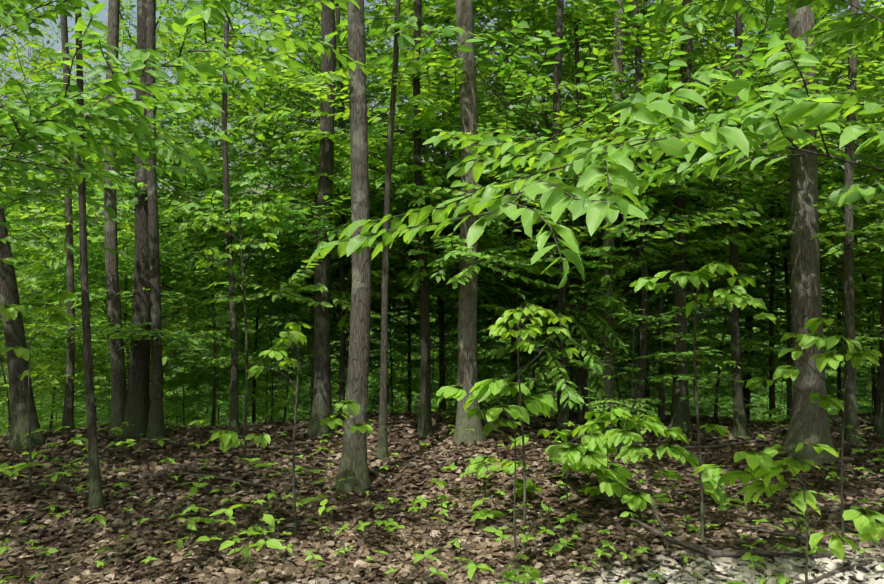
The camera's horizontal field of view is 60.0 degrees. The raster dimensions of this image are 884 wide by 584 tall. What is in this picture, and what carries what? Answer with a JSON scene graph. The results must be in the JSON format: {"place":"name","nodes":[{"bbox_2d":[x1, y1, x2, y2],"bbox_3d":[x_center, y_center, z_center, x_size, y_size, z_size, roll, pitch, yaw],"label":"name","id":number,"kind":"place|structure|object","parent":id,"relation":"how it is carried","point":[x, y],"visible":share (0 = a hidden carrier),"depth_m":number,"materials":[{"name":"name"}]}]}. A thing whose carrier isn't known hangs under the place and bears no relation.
{"place":"outdoors","nodes":[
{"label":"outdoors","id":0,"kind":"place"},
{"bbox_2d":[0,229,883,583],"bbox_3d":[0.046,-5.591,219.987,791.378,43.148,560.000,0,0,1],"label":"leaf litter","id":1,"kind":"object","parent":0,"point":[152,453],"depth_m":8.99,"materials":[{"name":"brown plant"}]},
{"bbox_2d":[0,209,46,451],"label":"tree","id":2,"kind":"object","parent":1,"relation":"on","point":[18,387],"visible":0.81,"depth_m":10.54,"materials":[{"name":"brown plant"}]},
{"bbox_2d":[0,290,75,489],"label":"sapling","id":3,"kind":"object","parent":1,"relation":"on","point":[10,312],"visible":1,"depth_m":8.79,"materials":[{"name":"green plant"}]},
{"bbox_2d":[0,277,110,432],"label":"tree","id":4,"kind":"object","parent":1,"relation":"on","point":[77,377],"visible":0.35,"depth_m":12.15,"materials":[{"name":"green plant"}]},
{"bbox_2d":[0,154,124,304],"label":"understory","id":5,"kind":"object","parent":1,"relation":"on","point":[91,286],"visible":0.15,"depth_m":13.21,"materials":[{"name":"green plant"}]},
{"bbox_2d":[60,0,74,431],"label":"tree","id":6,"kind":"object","parent":1,"relation":"on","point":[68,415],"visible":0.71,"depth_m":11.43,"materials":[{"name":"brown plant"}]},
{"bbox_2d":[0,302,177,404],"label":"tree","id":7,"kind":"object","parent":1,"relation":"on","point":[97,389],"visible":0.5,"depth_m":11.84,"materials":[{"name":"green plant"}]},
{"bbox_2d":[75,7,104,510],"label":"tree","id":8,"kind":"object","parent":1,"relation":"on","point":[95,499],"visible":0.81,"depth_m":8.02,"materials":[{"name":"brown plant"}]},
{"bbox_2d":[0,190,183,429],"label":"tree","id":9,"kind":"object","parent":1,"relation":"on","point":[76,272],"visible":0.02,"depth_m":17.59,"materials":[{"name":"green plant"}]},
{"bbox_2d":[0,315,205,425],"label":"tree","id":10,"kind":"object","parent":1,"relation":"on","point":[96,405],"visible":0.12,"depth_m":23.19,"materials":[{"name":"green plant"}]},
{"bbox_2d":[0,169,225,420],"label":"tree","id":11,"kind":"object","parent":1,"relation":"on","point":[95,348],"visible":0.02,"depth_m":23.60,"materials":[{"name":"green plant"}]},
{"bbox_2d":[103,0,126,436],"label":"tree","id":12,"kind":"object","parent":1,"relation":"on","point":[118,384],"visible":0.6,"depth_m":11.11,"materials":[{"name":"brown plant"}]},
{"bbox_2d":[0,0,244,364],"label":"tree","id":13,"kind":"object","parent":1,"relation":"on","point":[34,72],"visible":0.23,"depth_m":13.94,"materials":[{"name":"green plant"}]},
{"bbox_2d":[0,262,261,394],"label":"tree","id":14,"kind":"object","parent":1,"relation":"on","point":[79,385],"visible":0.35,"depth_m":14.42,"materials":[{"name":"green plant"}]},
{"bbox_2d":[118,0,150,438],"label":"tree","id":15,"kind":"object","parent":1,"relation":"on","point":[136,410],"visible":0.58,"depth_m":11.14,"materials":[{"name":"brown plant"}]},
{"bbox_2d":[0,0,271,297],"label":"tree","id":16,"kind":"object","parent":1,"relation":"on","point":[86,16],"visible":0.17,"depth_m":39.20,"materials":[{"name":"green plant"}]},
{"bbox_2d":[2,43,280,373],"bbox_3d":[-6.208,-0.999,14.531,5.754,8.052,5.708,0,0,43],"label":"tree","id":17,"kind":"object","parent":1,"relation":"on","point":[48,202],"visible":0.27,"depth_m":14.13,"materials":[{"name":"green plant"}]},
{"bbox_2d":[56,311,244,404],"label":"tree","id":18,"kind":"object","parent":1,"relation":"on","point":[183,396],"visible":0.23,"depth_m":14.23,"materials":[{"name":"green plant"}]},
{"bbox_2d":[146,0,165,438],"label":"tree","id":19,"kind":"object","parent":1,"relation":"on","point":[156,425],"visible":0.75,"depth_m":10.94,"materials":[{"name":"brown plant"}]},
{"bbox_2d":[28,233,296,372],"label":"tree","id":20,"kind":"object","parent":1,"relation":"on","point":[175,334],"visible":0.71,"depth_m":11.68,"materials":[{"name":"green plant"}]},
{"bbox_2d":[0,0,337,391],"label":"tree","id":21,"kind":"object","parent":1,"relation":"on","point":[46,268],"visible":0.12,"depth_m":18.01,"materials":[{"name":"green plant"}]},
{"bbox_2d":[54,226,310,424],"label":"tree","id":22,"kind":"object","parent":1,"relation":"on","point":[166,372],"visible":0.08,"depth_m":16.95,"materials":[{"name":"green plant"}]},
{"bbox_2d":[0,0,367,258],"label":"branch","id":23,"kind":"object","parent":1,"relation":"on","point":[50,125],"visible":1,"depth_m":6.34,"materials":[{"name":"green plant"}]},
{"bbox_2d":[106,0,302,425],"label":"tree","id":24,"kind":"object","parent":1,"relation":"on","point":[177,80],"visible":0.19,"depth_m":20.36,"materials":[{"name":"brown plant"}]},
{"bbox_2d":[4,22,432,425],"bbox_3d":[-3.758,-0.921,13.291,7.156,7.190,5.322,0,0,11],"label":"tree","id":25,"kind":"object","parent":1,"relation":"on","point":[96,239],"visible":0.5,"depth_m":12.63,"materials":[{"name":"green plant"}]},
{"bbox_2d":[5,0,440,423],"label":"tree","id":26,"kind":"object","parent":1,"relation":"on","point":[267,177],"visible":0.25,"depth_m":14.41,"materials":[{"name":"green plant"}]},
{"bbox_2d":[163,296,293,426],"bbox_3d":[-6.723,3.048,23.999,5.680,6.274,5.465,0,0,33],"label":"understory","id":27,"kind":"object","parent":1,"relation":"on","point":[203,387],"visible":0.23,"depth_m":23.00,"materials":[{"name":"green plant"}]},
{"bbox_2d":[222,10,239,433],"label":"tree","id":28,"kind":"object","parent":1,"relation":"on","point":[234,426],"visible":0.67,"depth_m":11.55,"materials":[{"name":"brown plant"}]},
{"bbox_2d":[173,200,289,457],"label":"sapling","id":29,"kind":"object","parent":1,"relation":"on","point":[273,227],"visible":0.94,"depth_m":10.32,"materials":[{"name":"green plant"}]},
{"bbox_2d":[149,292,345,421],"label":"tree","id":30,"kind":"object","parent":1,"relation":"on","point":[224,408],"visible":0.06,"depth_m":29.86,"materials":[{"name":"green plant"}]},
{"bbox_2d":[173,289,348,422],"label":"tree","id":31,"kind":"object","parent":1,"relation":"on","point":[240,362],"visible":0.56,"depth_m":13.00,"materials":[{"name":"green plant"}]},
{"bbox_2d":[149,190,398,421],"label":"tree","id":32,"kind":"object","parent":1,"relation":"on","point":[222,380],"visible":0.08,"depth_m":17.51,"materials":[{"name":"green plant"}]},
{"bbox_2d":[205,322,372,531],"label":"sapling","id":33,"kind":"object","parent":1,"relation":"on","point":[295,335],"visible":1,"depth_m":7.49,"materials":[{"name":"green plant"}]},
{"bbox_2d":[188,288,394,421],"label":"tree","id":34,"kind":"object","parent":1,"relation":"on","point":[287,386],"visible":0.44,"depth_m":13.92,"materials":[{"name":"green plant"}]},
{"bbox_2d":[149,86,456,395],"bbox_3d":[-2.854,-0.523,16.826,7.903,8.437,6.503,0,0,-14],"label":"tree","id":35,"kind":"object","parent":1,"relation":"on","point":[186,312],"visible":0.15,"depth_m":16.03,"materials":[{"name":"green plant"}]},
{"bbox_2d":[89,19,537,370],"bbox_3d":[-2.639,-1.064,13.165,6.981,7.032,7.353,0,0,-16],"label":"tree","id":36,"kind":"object","parent":1,"relation":"on","point":[186,206],"visible":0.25,"depth_m":12.29,"materials":[{"name":"green plant"}]},
{"bbox_2d":[307,0,335,437],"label":"tree","id":37,"kind":"object","parent":1,"relation":"on","point":[322,403],"visible":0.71,"depth_m":11.59,"materials":[{"name":"brown plant"}]},
{"bbox_2d":[222,278,450,410],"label":"tree","id":38,"kind":"object","parent":1,"relation":"on","point":[431,383],"visible":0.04,"depth_m":24.73,"materials":[{"name":"green plant"}]},
{"bbox_2d":[264,3,415,418],"bbox_3d":[-2.180,-6.024,12.353,6.389,16.858,3.430,0,0,-14],"label":"tree","id":39,"kind":"object","parent":1,"relation":"on","point":[342,363],"visible":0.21,"depth_m":12.86,"materials":[{"name":"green plant"}]},
{"bbox_2d":[54,0,626,315],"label":"tree","id":40,"kind":"object","parent":1,"relation":"on","point":[448,255],"visible":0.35,"depth_m":12.40,"materials":[{"name":"green plant"}]},
{"bbox_2d":[335,0,371,494],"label":"tree","id":41,"kind":"object","parent":1,"relation":"on","point":[353,463],"visible":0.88,"depth_m":8.91,"materials":[{"name":"brown plant"}]},
{"bbox_2d":[260,314,452,411],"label":"tree","id":42,"kind":"object","parent":1,"relation":"on","point":[336,374],"visible":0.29,"depth_m":18.23,"materials":[{"name":"green plant"}]},
{"bbox_2d":[193,64,531,320],"bbox_3d":[-1.577,-0.937,13.385,5.645,6.481,5.868,0,0,-29],"label":"tree","id":43,"kind":"object","parent":1,"relation":"on","point":[337,232],"visible":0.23,"depth_m":12.18,"materials":[{"name":"green plant"}]},
{"bbox_2d":[226,202,522,393],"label":"tree","id":44,"kind":"object","parent":1,"relation":"on","point":[453,323],"visible":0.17,"depth_m":15.85,"materials":[{"name":"green plant"}]},
{"bbox_2d":[277,144,486,411],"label":"tree","id":45,"kind":"object","parent":1,"relation":"on","point":[376,287],"visible":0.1,"depth_m":14.30,"materials":[{"name":"green plant"}]},
{"bbox_2d":[268,1,527,411],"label":"tree","id":46,"kind":"object","parent":1,"relation":"on","point":[442,404],"visible":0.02,"depth_m":16.00,"materials":[{"name":"brown plant"}]},
{"bbox_2d":[377,352,457,413],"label":"tree","id":47,"kind":"object","parent":1,"relation":"on","point":[412,385],"visible":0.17,"depth_m":23.79,"materials":[{"name":"green plant"}]},
{"bbox_2d":[413,0,433,436],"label":"tree","id":48,"kind":"object","parent":1,"relation":"on","point":[425,428],"visible":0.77,"depth_m":11.44,"materials":[{"name":"brown plant"}]},
{"bbox_2d":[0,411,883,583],"bbox_3d":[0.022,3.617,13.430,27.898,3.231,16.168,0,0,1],"label":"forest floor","id":49,"kind":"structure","parent":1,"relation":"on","point":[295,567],"depth_m":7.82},
{"bbox_2d":[0,392,883,583],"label":"seedlings","id":50,"kind":"object","parent":1,"relation":"on","point":[484,513],"visible":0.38,"depth_m":7.46,"materials":[{"name":"green plant"}]},
{"bbox_2d":[0,410,883,583],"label":"fallen branches","id":51,"kind":"object","parent":1,"relation":"on","point":[700,548],"visible":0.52,"depth_m":7.15,"materials":[{"name":"brown wood"}]},
{"bbox_2d":[333,293,551,410],"bbox_3d":[0.044,1.563,22.393,5.789,6.702,7.103,0,0,39],"label":"understory","id":52,"kind":"object","parent":1,"relation":"on","point":[402,389],"visible":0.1,"depth_m":20.88,"materials":[{"name":"green plant"}]},
{"bbox_2d":[306,200,580,385],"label":"tree","id":53,"kind":"object","parent":1,"relation":"on","point":[374,344],"visible":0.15,"depth_m":20.02,"materials":[{"name":"green plant"}]},
{"bbox_2d":[332,272,571,394],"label":"tree","id":54,"kind":"object","parent":1,"relation":"on","point":[431,349],"visible":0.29,"depth_m":16.12,"materials":[{"name":"green plant"}]},
{"bbox_2d":[202,0,717,344],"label":"tree","id":55,"kind":"object","parent":1,"relation":"on","point":[285,290],"visible":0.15,"depth_m":13.24,"materials":[{"name":"green plant"}]},
{"bbox_2d":[452,0,486,444],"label":"tree","id":56,"kind":"object","parent":1,"relation":"on","point":[467,346],"visible":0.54,"depth_m":10.83,"materials":[{"name":"brown plant"}]},
{"bbox_2d":[370,297,597,405],"bbox_3d":[1.291,1.881,26.601,8.012,9.199,8.328,0,0,25],"label":"understory","id":57,"kind":"object","parent":1,"relation":"on","point":[418,373],"visible":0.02,"depth_m":25.42,"materials":[{"name":"green plant"}]},
{"bbox_2d":[376,0,596,460],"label":"tree","id":58,"kind":"object","parent":1,"relation":"on","point":[382,448],"visible":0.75,"depth_m":10.17,"materials":[{"name":"brown plant"}]},
{"bbox_2d":[436,377,557,553],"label":"sapling","id":59,"kind":"object","parent":1,"relation":"on","point":[492,388],"visible":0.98,"depth_m":7.16,"materials":[{"name":"green plant"}]},
{"bbox_2d":[456,334,574,404],"bbox_3d":[1.438,1.580,14.076,2.124,1.626,2.208,0,0,41],"label":"shrub","id":60,"kind":"object","parent":1,"relation":"on","point":[481,378],"visible":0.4,"depth_m":13.93,"materials":[{"name":"green plant"}]},
{"bbox_2d":[489,304,578,549],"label":"sapling","id":61,"kind":"object","parent":1,"relation":"on","point":[532,330],"visible":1,"depth_m":6.88,"materials":[{"name":"green plant"}]},
{"bbox_2d":[196,0,879,415],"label":"tree","id":62,"kind":"object","parent":1,"relation":"on","point":[430,104],"visible":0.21,"depth_m":11.36,"materials":[{"name":"green plant"}]},
{"bbox_2d":[304,0,790,413],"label":"tree","id":63,"kind":"object","parent":1,"relation":"on","point":[622,270],"visible":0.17,"depth_m":13.66,"materials":[{"name":"green plant"}]},
{"bbox_2d":[478,0,635,411],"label":"tree","id":64,"kind":"object","parent":1,"relation":"on","point":[582,281],"visible":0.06,"depth_m":13.24,"materials":[{"name":"brown plant"}]},
{"bbox_2d":[465,425,651,513],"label":"sapling","id":65,"kind":"object","parent":1,"relation":"on","point":[568,455],"visible":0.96,"depth_m":7.80,"materials":[{"name":"green plant"}]},
{"bbox_2d":[446,237,671,413],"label":"tree","id":66,"kind":"object","parent":1,"relation":"on","point":[590,400],"visible":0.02,"depth_m":17.89,"materials":[{"name":"green plant"}]},
{"bbox_2d":[553,0,570,431],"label":"tree","id":67,"kind":"object","parent":1,"relation":"on","point":[563,415],"visible":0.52,"depth_m":11.93,"materials":[{"name":"brown plant"}]},
{"bbox_2d":[323,0,829,423],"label":"tree","id":68,"kind":"object","parent":1,"relation":"on","point":[633,99],"visible":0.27,"depth_m":10.56,"materials":[{"name":"green plant"}]},
{"bbox_2d":[444,227,714,411],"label":"tree","id":69,"kind":"object","parent":1,"relation":"on","point":[572,372],"visible":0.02,"depth_m":18.95,"materials":[{"name":"green plant"}]},
{"bbox_2d":[297,0,883,414],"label":"tree","id":70,"kind":"object","parent":1,"relation":"on","point":[599,366],"visible":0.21,"depth_m":11.73,"materials":[{"name":"green plant"}]},
{"bbox_2d":[307,0,883,287],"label":"branch","id":71,"kind":"object","parent":1,"relation":"on","point":[559,194],"visible":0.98,"depth_m":4.60,"materials":[{"name":"green plant"}]},
{"bbox_2d":[413,1,778,414],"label":"tree","id":72,"kind":"object","parent":1,"relation":"on","point":[514,103],"visible":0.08,"depth_m":15.96,"materials":[{"name":"green plant"}]},
{"bbox_2d":[599,0,624,434],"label":"tree","id":73,"kind":"object","parent":1,"relation":"on","point":[609,370],"visible":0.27,"depth_m":11.84,"materials":[{"name":"brown plant"}]},
{"bbox_2d":[481,258,759,417],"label":"tree","id":74,"kind":"object","parent":1,"relation":"on","point":[544,328],"visible":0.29,"depth_m":12.78,"materials":[{"name":"green plant"}]},
{"bbox_2d":[511,277,743,443],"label":"tree","id":75,"kind":"object","parent":1,"relation":"on","point":[657,355],"visible":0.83,"depth_m":10.64,"materials":[{"name":"green plant"}]},
{"bbox_2d":[537,284,725,406],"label":"tree","id":76,"kind":"object","parent":1,"relation":"on","point":[655,386],"visible":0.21,"depth_m":14.10,"materials":[{"name":"green plant"}]},
{"bbox_2d":[477,128,792,370],"bbox_3d":[3.364,-0.143,16.508,6.612,7.037,6.977,0,0,-39],"label":"tree","id":77,"kind":"object","parent":1,"relation":"on","point":[745,332],"visible":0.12,"depth_m":15.39,"materials":[{"name":"green plant"}]},
{"bbox_2d":[393,0,879,406],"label":"tree","id":78,"kind":"object","parent":1,"relation":"on","point":[720,215],"visible":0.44,"depth_m":11.30,"materials":[{"name":"green plant"}]},
{"bbox_2d":[544,406,731,504],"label":"sapling","id":79,"kind":"object","parent":1,"relation":"on","point":[602,420],"visible":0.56,"depth_m":8.19,"materials":[{"name":"green plant"}]},
{"bbox_2d":[631,0,647,434],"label":"tree","id":80,"kind":"object","parent":1,"relation":"on","point":[640,390],"visible":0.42,"depth_m":11.73,"materials":[{"name":"brown plant"}]},
{"bbox_2d":[399,0,883,388],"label":"tree","id":81,"kind":"object","parent":1,"relation":"on","point":[761,323],"visible":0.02,"depth_m":18.25,"materials":[{"name":"green plant"}]},
{"bbox_2d":[580,0,731,421],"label":"tree","id":82,"kind":"object","parent":1,"relation":"on","point":[661,412],"visible":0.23,"depth_m":12.55,"materials":[{"name":"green plant"}]},
{"bbox_2d":[477,0,883,419],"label":"tree","id":83,"kind":"object","parent":1,"relation":"on","point":[652,199],"visible":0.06,"depth_m":13.52,"materials":[{"name":"green plant"}]},
{"bbox_2d":[668,0,692,432],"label":"tree","id":84,"kind":"object","parent":1,"relation":"on","point":[680,413],"visible":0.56,"depth_m":11.74,"materials":[{"name":"brown plant"}]},
{"bbox_2d":[614,311,751,416],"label":"tree","id":85,"kind":"object","parent":1,"relation":"on","point":[714,392],"visible":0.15,"depth_m":22.16,"materials":[{"name":"green plant"}]},
{"bbox_2d":[589,256,790,372],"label":"tree","id":86,"kind":"object","parent":1,"relation":"on","point":[747,343],"visible":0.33,"depth_m":13.64,"materials":[{"name":"green plant"}]},
{"bbox_2d":[614,316,766,408],"bbox_3d":[3.924,1.291,12.361,2.383,1.824,2.477,0,0,35],"label":"shrub","id":87,"kind":"object","parent":1,"relation":"on","point":[706,370],"visible":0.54,"depth_m":12.03,"materials":[{"name":"green plant"}]},
{"bbox_2d":[629,261,775,538],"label":"sapling","id":88,"kind":"object","parent":1,"relation":"on","point":[740,298],"visible":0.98,"depth_m":7.09,"materials":[{"name":"green plant"}]},
{"bbox_2d":[536,0,883,401],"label":"tree","id":89,"kind":"object","parent":1,"relation":"on","point":[823,210],"visible":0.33,"depth_m":10.63,"materials":[{"name":"green plant"}]},
{"bbox_2d":[568,0,883,413],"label":"tree","id":90,"kind":"object","parent":1,"relation":"on","point":[781,261],"visible":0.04,"depth_m":15.08,"materials":[{"name":"green plant"}]},
{"bbox_2d":[602,1,870,418],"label":"tree","id":91,"kind":"object","parent":1,"relation":"on","point":[771,387],"visible":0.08,"depth_m":15.20,"materials":[{"name":"brown plant"}]},
{"bbox_2d":[729,9,748,437],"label":"tree","id":92,"kind":"object","parent":1,"relation":"on","point":[740,427],"visible":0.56,"depth_m":11.11,"materials":[{"name":"brown plant"}]},
{"bbox_2d":[635,67,863,415],"bbox_3d":[5.158,-0.824,14.313,4.827,6.754,4.788,0,0,-23],"label":"tree","id":93,"kind":"object","parent":1,"relation":"on","point":[785,172],"visible":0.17,"depth_m":13.20,"materials":[{"name":"green plant"}]},
{"bbox_2d":[652,0,883,419],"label":"tree","id":94,"kind":"object","parent":1,"relation":"on","point":[830,172],"visible":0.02,"depth_m":15.90,"materials":[{"name":"green plant"}]},
{"bbox_2d":[666,21,883,412],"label":"tree","id":95,"kind":"object","parent":1,"relation":"on","point":[836,135],"visible":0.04,"depth_m":16.68,"materials":[{"name":"green plant"}]},
{"bbox_2d":[689,285,877,414],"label":"tree","id":96,"kind":"object","parent":1,"relation":"on","point":[757,389],"visible":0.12,"depth_m":22.89,"materials":[{"name":"green plant"}]},
{"bbox_2d":[692,442,883,583],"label":"sapling","id":97,"kind":"object","parent":1,"relation":"on","point":[869,525],"visible":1,"depth_m":6.25,"materials":[{"name":"green plant"}]},
{"bbox_2d":[781,0,837,465],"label":"tree","id":98,"kind":"object","parent":1,"relation":"on","point":[809,421],"visible":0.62,"depth_m":10.05,"materials":[{"name":"brown plant"}]},
{"bbox_2d":[739,242,881,360],"bbox_3d":[7.548,0.865,15.745,4.092,3.817,4.059,0,0,-36],"label":"shrub","id":99,"kind":"object","parent":1,"relation":"on","point":[784,314],"visible":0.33,"depth_m":15.27,"materials":[{"name":"green plant"}]},
{"bbox_2d":[740,203,883,373],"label":"tree","id":100,"kind":"object","parent":1,"relation":"on","point":[766,302],"visible":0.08,"depth_m":17.39,"materials":[{"name":"green plant"}]},
{"bbox_2d":[745,317,881,544],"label":"sapling","id":101,"kind":"object","parent":1,"relation":"on","point":[821,340],"visible":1,"depth_m":7.05,"materials":[{"name":"green plant"}]},
{"bbox_2d":[762,9,883,284],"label":"tree","id":102,"kind":"object","parent":1,"relation":"on","point":[869,177],"visible":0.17,"depth_m":12.99,"materials":[{"name":"green plant"}]},
{"bbox_2d":[775,285,881,412],"bbox_3d":[8.735,1.248,15.254,3.700,2.783,3.946,0,0,11],"label":"shrub","id":103,"kind":"object","parent":1,"relation":"on","point":[839,325],"visible":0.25,"depth_m":15.35,"materials":[{"name":"green plant"}]},
{"bbox_2d":[778,276,880,412],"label":"tree","id":104,"kind":"object","parent":1,"relation":"on","point":[860,407],"visible":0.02,"depth_m":20.45,"materials":[{"name":"green plant"}]},
{"bbox_2d":[780,260,883,367],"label":"shrub","id":105,"kind":"object","parent":1,"relation":"on","point":[864,345],"visible":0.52,"depth_m":12.14,"materials":[{"name":"green plant"}]},
{"bbox_2d":[841,0,859,444],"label":"tree","id":106,"kind":"object","parent":1,"relation":"on","point":[851,414],"visible":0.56,"depth_m":10.83,"materials":[{"name":"brown plant"}]},
{"bbox_2d":[821,206,883,360],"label":"tree","id":107,"kind":"object","parent":1,"relation":"on","point":[842,304],"visible":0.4,"depth_m":13.65,"materials":[{"name":"green plant"}]},
{"bbox_2d":[872,3,883,436],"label":"tree","id":108,"kind":"object","parent":1,"relation":"on","point":[879,424],"visible":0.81,"depth_m":11.41,"materials":[{"name":"brown plant"}]},
{"bbox_2d":[0,0,883,230],"label":"sky","id":109,"kind":"structure","parent":0,"point":[101,17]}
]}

